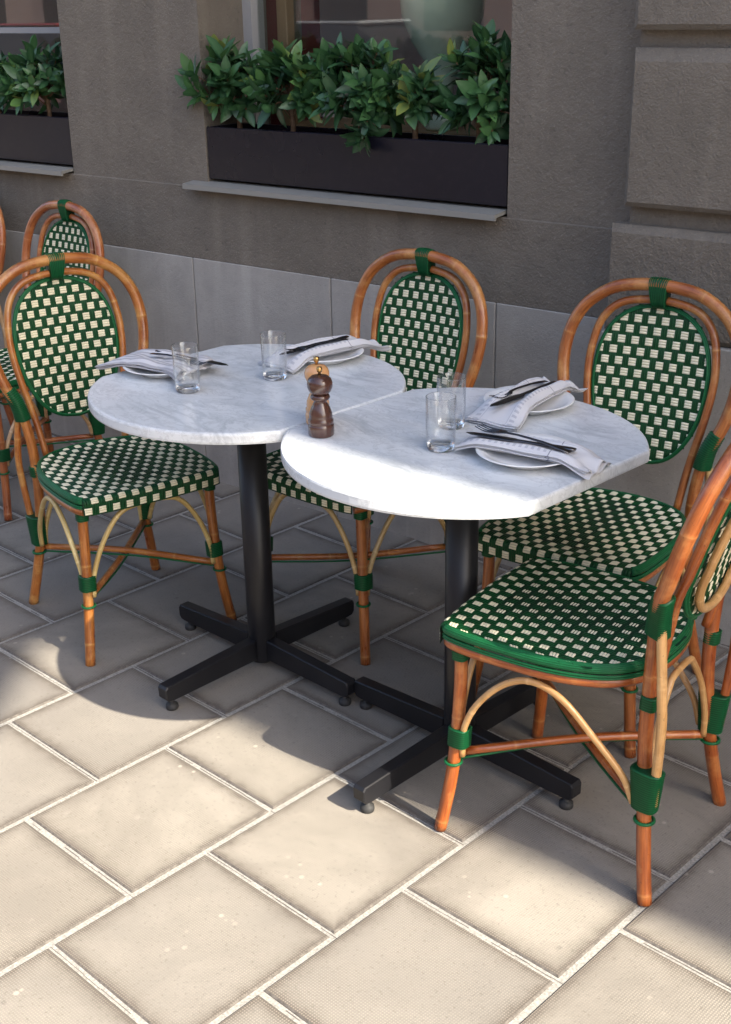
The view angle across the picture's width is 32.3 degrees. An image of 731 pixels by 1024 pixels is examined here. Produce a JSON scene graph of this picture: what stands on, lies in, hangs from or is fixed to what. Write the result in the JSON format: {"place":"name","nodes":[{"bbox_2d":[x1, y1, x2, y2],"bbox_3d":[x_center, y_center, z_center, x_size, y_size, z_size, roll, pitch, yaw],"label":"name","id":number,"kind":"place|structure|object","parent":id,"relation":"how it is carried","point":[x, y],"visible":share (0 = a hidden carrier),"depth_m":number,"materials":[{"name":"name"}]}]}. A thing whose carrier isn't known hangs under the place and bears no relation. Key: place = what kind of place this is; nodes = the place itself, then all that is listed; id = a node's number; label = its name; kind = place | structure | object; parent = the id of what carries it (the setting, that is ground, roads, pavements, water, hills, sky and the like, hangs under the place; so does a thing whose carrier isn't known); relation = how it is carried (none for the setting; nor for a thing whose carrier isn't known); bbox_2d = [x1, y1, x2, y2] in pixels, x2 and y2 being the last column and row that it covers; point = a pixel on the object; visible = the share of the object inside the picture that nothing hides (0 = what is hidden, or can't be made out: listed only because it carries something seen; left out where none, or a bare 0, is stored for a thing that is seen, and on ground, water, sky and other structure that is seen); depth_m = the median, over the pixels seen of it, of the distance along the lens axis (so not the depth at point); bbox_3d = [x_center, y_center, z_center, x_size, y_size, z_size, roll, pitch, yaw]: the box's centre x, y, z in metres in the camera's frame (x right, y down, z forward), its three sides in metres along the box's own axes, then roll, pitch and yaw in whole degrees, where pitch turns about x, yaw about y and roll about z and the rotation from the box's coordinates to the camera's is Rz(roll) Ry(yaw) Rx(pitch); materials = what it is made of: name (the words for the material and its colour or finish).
{"place":"outdoors","nodes":[
{"label":"outdoors","id":0,"kind":"place"},
{"bbox_2d":[0,419,730,1023],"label":"pavement","id":1,"kind":"structure","parent":0,"point":[224,851],"depth_m":2.59,"materials":[{"name":"beige stone"}]},
{"bbox_2d":[0,207,21,437],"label":"rattan chair","id":2,"kind":"object","parent":1,"relation":"on","point":[7,409],"visible":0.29,"depth_m":4.66,"materials":[{"name":"wicker"}]},
{"bbox_2d":[0,199,104,520],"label":"rattan chair","id":3,"kind":"object","parent":1,"relation":"on","point":[70,231],"visible":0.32,"depth_m":4.33,"materials":[{"name":"wicker"}]},
{"bbox_2d":[0,251,236,666],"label":"rattan chair","id":4,"kind":"object","parent":1,"relation":"on","point":[64,340],"visible":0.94,"depth_m":3.42,"materials":[{"name":"wicker"}]},
{"bbox_2d":[88,344,405,710],"bbox_3d":[-0.270,0.044,3.117,0.644,0.750,0.744,19,29,40],"label":"marble table","id":5,"kind":"object","parent":1,"relation":"on","point":[244,406],"visible":0.89,"depth_m":3.03,"materials":[{"name":"stone"}]},
{"bbox_2d":[122,353,192,378],"bbox_3d":[-0.490,-0.351,3.074,0.199,0.022,0.199,19,29,40],"label":"side plate","id":6,"kind":"object","parent":5,"relation":"on","point":[150,374],"visible":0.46,"depth_m":3.03,"materials":[{"name":"white ceramic"}]},
{"bbox_2d":[95,349,214,381],"bbox_3d":[-0.510,-0.366,3.081,0.269,0.041,0.171,12,26,30],"label":"cloth napkin","id":7,"kind":"object","parent":6,"relation":"on","point":[146,359],"visible":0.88,"depth_m":3.04,"materials":[{"name":"fabric"}]},
{"bbox_2d":[150,353,207,364],"bbox_3d":[-0.452,-0.371,3.041,0.170,0.009,0.030,15,27,31],"label":"table fork","id":8,"kind":"object","parent":7,"relation":"on","point":[191,361],"visible":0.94,"depth_m":3.02,"materials":[{"name":"grey metal"}]},
{"bbox_2d":[155,350,227,365],"bbox_3d":[-0.422,-0.373,3.064,0.225,0.006,0.023,15,27,30],"label":"table knife","id":9,"kind":"object","parent":7,"relation":"on","point":[215,362],"visible":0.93,"depth_m":3.04,"materials":[{"name":"grey metal"}]},
{"bbox_2d":[171,341,199,393],"bbox_3d":[-0.412,-0.331,2.904,0.061,0.110,0.061,19,29,40],"label":"glass tumbler","id":10,"kind":"object","parent":5,"relation":"on","point":[188,386],"visible":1,"depth_m":2.91,"materials":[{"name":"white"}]},
{"bbox_2d":[260,330,286,380],"bbox_3d":[-0.217,-0.369,2.990,0.061,0.110,0.061,19,29,40],"label":"glass tumbler","id":11,"kind":"object","parent":5,"relation":"on","point":[274,373],"visible":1,"depth_m":3.00,"materials":[{"name":"white"}]},
{"bbox_2d":[306,348,363,364],"bbox_3d":[-0.103,-0.393,3.158,0.199,0.022,0.199,19,29,40],"label":"side plate","id":12,"kind":"object","parent":5,"relation":"on","point":[336,358],"visible":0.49,"depth_m":3.14,"materials":[{"name":"white ceramic"}]},
{"bbox_2d":[259,335,390,373],"bbox_3d":[-0.101,-0.408,3.162,0.326,0.047,0.136,-19,28,-37],"label":"cloth napkin","id":13,"kind":"object","parent":12,"relation":"on","point":[296,361],"visible":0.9,"depth_m":3.11,"materials":[{"name":"fabric"}]},
{"bbox_2d":[279,335,348,354],"bbox_3d":[-0.127,-0.413,3.133,0.023,0.005,0.235,19,29,40],"label":"table knife","id":14,"kind":"object","parent":13,"relation":"on","point":[341,337],"visible":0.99,"depth_m":3.13,"materials":[{"name":"grey metal"}]},
{"bbox_2d":[286,339,348,351],"bbox_3d":[-0.117,-0.416,3.131,0.180,0.008,0.030,-17,27,-35],"label":"table fork","id":15,"kind":"object","parent":13,"relation":"on","point":[302,348],"visible":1,"depth_m":3.11,"materials":[{"name":"grey metal"}]},
{"bbox_2d":[0,0,730,645],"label":"building","id":16,"kind":"structure","parent":1,"relation":"on","point":[620,142],"depth_m":3.74,"materials":[{"name":"grey stone"}]},
{"bbox_2d":[0,27,59,32],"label":"window","id":17,"kind":"structure","parent":16,"relation":"in","point":[2,29],"depth_m":4.72,"materials":[{"name":"grey paint"}]},
{"bbox_2d":[0,109,72,164],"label":"window planter","id":18,"kind":"object","parent":16,"relation":"on","point":[29,135],"visible":0.68,"depth_m":4.59,"materials":[{"name":"paint"}]},
{"bbox_2d":[0,50,24,112],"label":"laurel shrub","id":19,"kind":"object","parent":18,"relation":"on","point":[2,60],"visible":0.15,"depth_m":4.67,"materials":[{"name":"green plant"}]},
{"bbox_2d":[0,34,66,116],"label":"laurel shrub","id":20,"kind":"object","parent":18,"relation":"in","point":[31,78],"visible":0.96,"depth_m":4.50,"materials":[{"name":"green plant"}]},
{"bbox_2d":[242,0,268,123],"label":"window","id":21,"kind":"structure","parent":16,"relation":"in","point":[252,10],"depth_m":4.07,"materials":[{"name":"grey paint"}]},
{"bbox_2d":[266,0,297,125],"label":"window frame","id":22,"kind":"object","parent":16,"relation":"on","point":[280,20],"depth_m":4.12,"materials":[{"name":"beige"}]},
{"bbox_2d":[207,123,508,206],"bbox_3d":[-0.014,-1.055,3.794,1.139,0.162,0.156,16,28,36],"label":"window planter","id":23,"kind":"object","parent":16,"relation":"on","point":[455,168],"visible":0.82,"depth_m":3.71,"materials":[{"name":"paint"}]},
{"bbox_2d":[175,33,264,127],"bbox_3d":[-0.448,-1.342,3.986,0.315,0.320,0.220,1,22,4],"label":"laurel shrub","id":24,"kind":"object","parent":23,"relation":"on","point":[224,69],"visible":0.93,"depth_m":3.95,"materials":[{"name":"green plant"}]},
{"bbox_2d":[239,39,321,131],"bbox_3d":[-0.255,-1.283,3.853,0.331,0.303,0.222,16,28,36],"label":"laurel shrub","id":25,"kind":"object","parent":23,"relation":"on","point":[290,97],"visible":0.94,"depth_m":3.83,"materials":[{"name":"green plant"}]},
{"bbox_2d":[297,31,404,156],"bbox_3d":[-0.017,-1.219,3.673,0.405,0.333,0.258,16,28,36],"label":"laurel shrub","id":26,"kind":"object","parent":23,"relation":"in","point":[343,80],"visible":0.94,"depth_m":3.64,"materials":[{"name":"green plant"}]},
{"bbox_2d":[370,56,446,138],"bbox_3d":[0.119,-1.161,3.592,0.287,0.259,0.195,16,28,36],"label":"laurel shrub","id":27,"kind":"object","parent":23,"relation":"on","point":[414,94],"visible":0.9,"depth_m":3.53,"materials":[{"name":"green plant"}]},
{"bbox_2d":[429,19,510,145],"bbox_3d":[0.295,-1.153,3.439,0.266,0.354,0.213,16,28,36],"label":"laurel shrub","id":28,"kind":"object","parent":23,"relation":"on","point":[481,102],"visible":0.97,"depth_m":3.39,"materials":[{"name":"green plant"}]},
{"bbox_2d":[296,116,508,135],"bbox_3d":[0.317,-0.825,4.236,1.200,0.900,0.440,16,28,36],"label":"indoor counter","id":29,"kind":"object","parent":16,"relation":"in","point":[406,127],"visible":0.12,"depth_m":4.11,"materials":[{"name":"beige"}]},
{"bbox_2d":[400,0,485,130],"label":"tall vase","id":30,"kind":"object","parent":29,"relation":"on","point":[432,27],"visible":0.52,"depth_m":3.77,"materials":[{"name":"green glass"}]},
{"bbox_2d":[267,247,487,664],"bbox_3d":[-0.002,-0.177,3.362,0.472,0.973,0.545,18,29,39],"label":"rattan chair","id":31,"kind":"object","parent":1,"relation":"on","point":[421,323],"visible":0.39,"depth_m":3.38,"materials":[{"name":"wicker"}]},
{"bbox_2d":[280,387,648,813],"bbox_3d":[0.205,0.198,2.715,0.644,0.750,0.744,20,30,41],"label":"marble table","id":32,"kind":"object","parent":1,"relation":"on","point":[378,456],"visible":0.75,"depth_m":2.61,"materials":[{"name":"stone"}]},
{"bbox_2d":[304,356,328,424],"bbox_3d":[-0.101,-0.257,2.659,0.054,0.146,0.054,19,29,40],"label":"spice mill","id":33,"kind":"object","parent":32,"relation":"on","point":[310,370],"visible":0.3,"depth_m":2.63,"materials":[{"name":"brown wood"}]},
{"bbox_2d":[307,366,333,438],"bbox_3d":[-0.092,-0.227,2.586,0.054,0.146,0.054,19,29,40],"label":"spice mill","id":34,"kind":"object","parent":32,"relation":"on","point":[320,418],"visible":1,"depth_m":2.57,"materials":[{"name":"brown wood"}]},
{"bbox_2d":[426,392,455,452],"bbox_3d":[0.149,-0.177,2.497,0.061,0.110,0.061,19,29,40],"label":"glass tumbler","id":35,"kind":"object","parent":32,"relation":"on","point":[440,443],"visible":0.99,"depth_m":2.51,"materials":[{"name":"white"}]},
{"bbox_2d":[437,372,465,429],"bbox_3d":[0.178,-0.230,2.627,0.061,0.110,0.061,19,29,40],"label":"glass tumbler","id":36,"kind":"object","parent":32,"relation":"on","point":[451,421],"visible":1,"depth_m":2.64,"materials":[{"name":"white"}]},
{"bbox_2d":[476,433,571,469],"bbox_3d":[0.312,-0.111,2.445,0.199,0.022,0.199,19,29,40],"label":"side plate","id":37,"kind":"object","parent":32,"relation":"on","point":[514,461],"visible":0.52,"depth_m":2.43,"materials":[{"name":"white ceramic"}]},
{"bbox_2d":[452,431,611,479],"bbox_3d":[0.319,-0.119,2.437,0.292,0.040,0.105,13,26,31],"label":"cloth napkin","id":38,"kind":"object","parent":37,"relation":"on","point":[584,462],"visible":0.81,"depth_m":2.40,"materials":[{"name":"fabric"}]},
{"bbox_2d":[466,432,576,450],"bbox_3d":[0.297,-0.137,2.431,0.225,0.006,0.023,11,25,26],"label":"table knife","id":39,"kind":"object","parent":38,"relation":"on","point":[505,438],"visible":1,"depth_m":2.44,"materials":[{"name":"grey metal"}]},
{"bbox_2d":[475,423,571,452],"bbox_3d":[0.303,-0.142,2.428,0.212,0.008,0.030,19,30,37],"label":"table fork","id":40,"kind":"object","parent":38,"relation":"on","point":[497,430],"visible":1,"depth_m":2.43,"materials":[{"name":"grey metal"}]},
{"bbox_2d":[483,385,574,414],"bbox_3d":[0.356,-0.239,2.758,0.199,0.022,0.199,19,29,40],"label":"side plate","id":41,"kind":"object","parent":32,"relation":"on","point":[565,399],"visible":0.48,"depth_m":2.76,"materials":[{"name":"white ceramic"}]},
{"bbox_2d":[465,376,587,430],"bbox_3d":[0.361,-0.252,2.752,0.131,0.049,0.347,15,27,34],"label":"cloth napkin","id":42,"kind":"object","parent":41,"relation":"on","point":[511,415],"visible":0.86,"depth_m":2.67,"materials":[{"name":"fabric"}]},
{"bbox_2d":[489,380,547,397],"bbox_3d":[0.336,-0.269,2.748,0.180,0.008,0.030,-21,29,-40],"label":"table fork","id":43,"kind":"object","parent":42,"relation":"on","point":[510,392],"visible":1,"depth_m":2.74,"materials":[{"name":"grey metal"}]},
{"bbox_2d":[490,381,556,406],"bbox_3d":[0.340,-0.254,2.719,0.023,0.005,0.235,18,29,39],"label":"table knife","id":44,"kind":"object","parent":42,"relation":"on","point":[507,399],"visible":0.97,"depth_m":2.70,"materials":[{"name":"grey metal"}]},
{"bbox_2d":[434,443,730,906],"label":"rattan chair","id":45,"kind":"object","parent":1,"relation":"on","point":[547,617],"visible":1,"depth_m":2.40,"materials":[{"name":"green wicker"}]},
{"bbox_2d":[476,277,730,757],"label":"rattan chair","id":46,"kind":"object","parent":1,"relation":"on","point":[652,375],"visible":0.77,"depth_m":2.97,"materials":[{"name":"wicker"}]}
]}

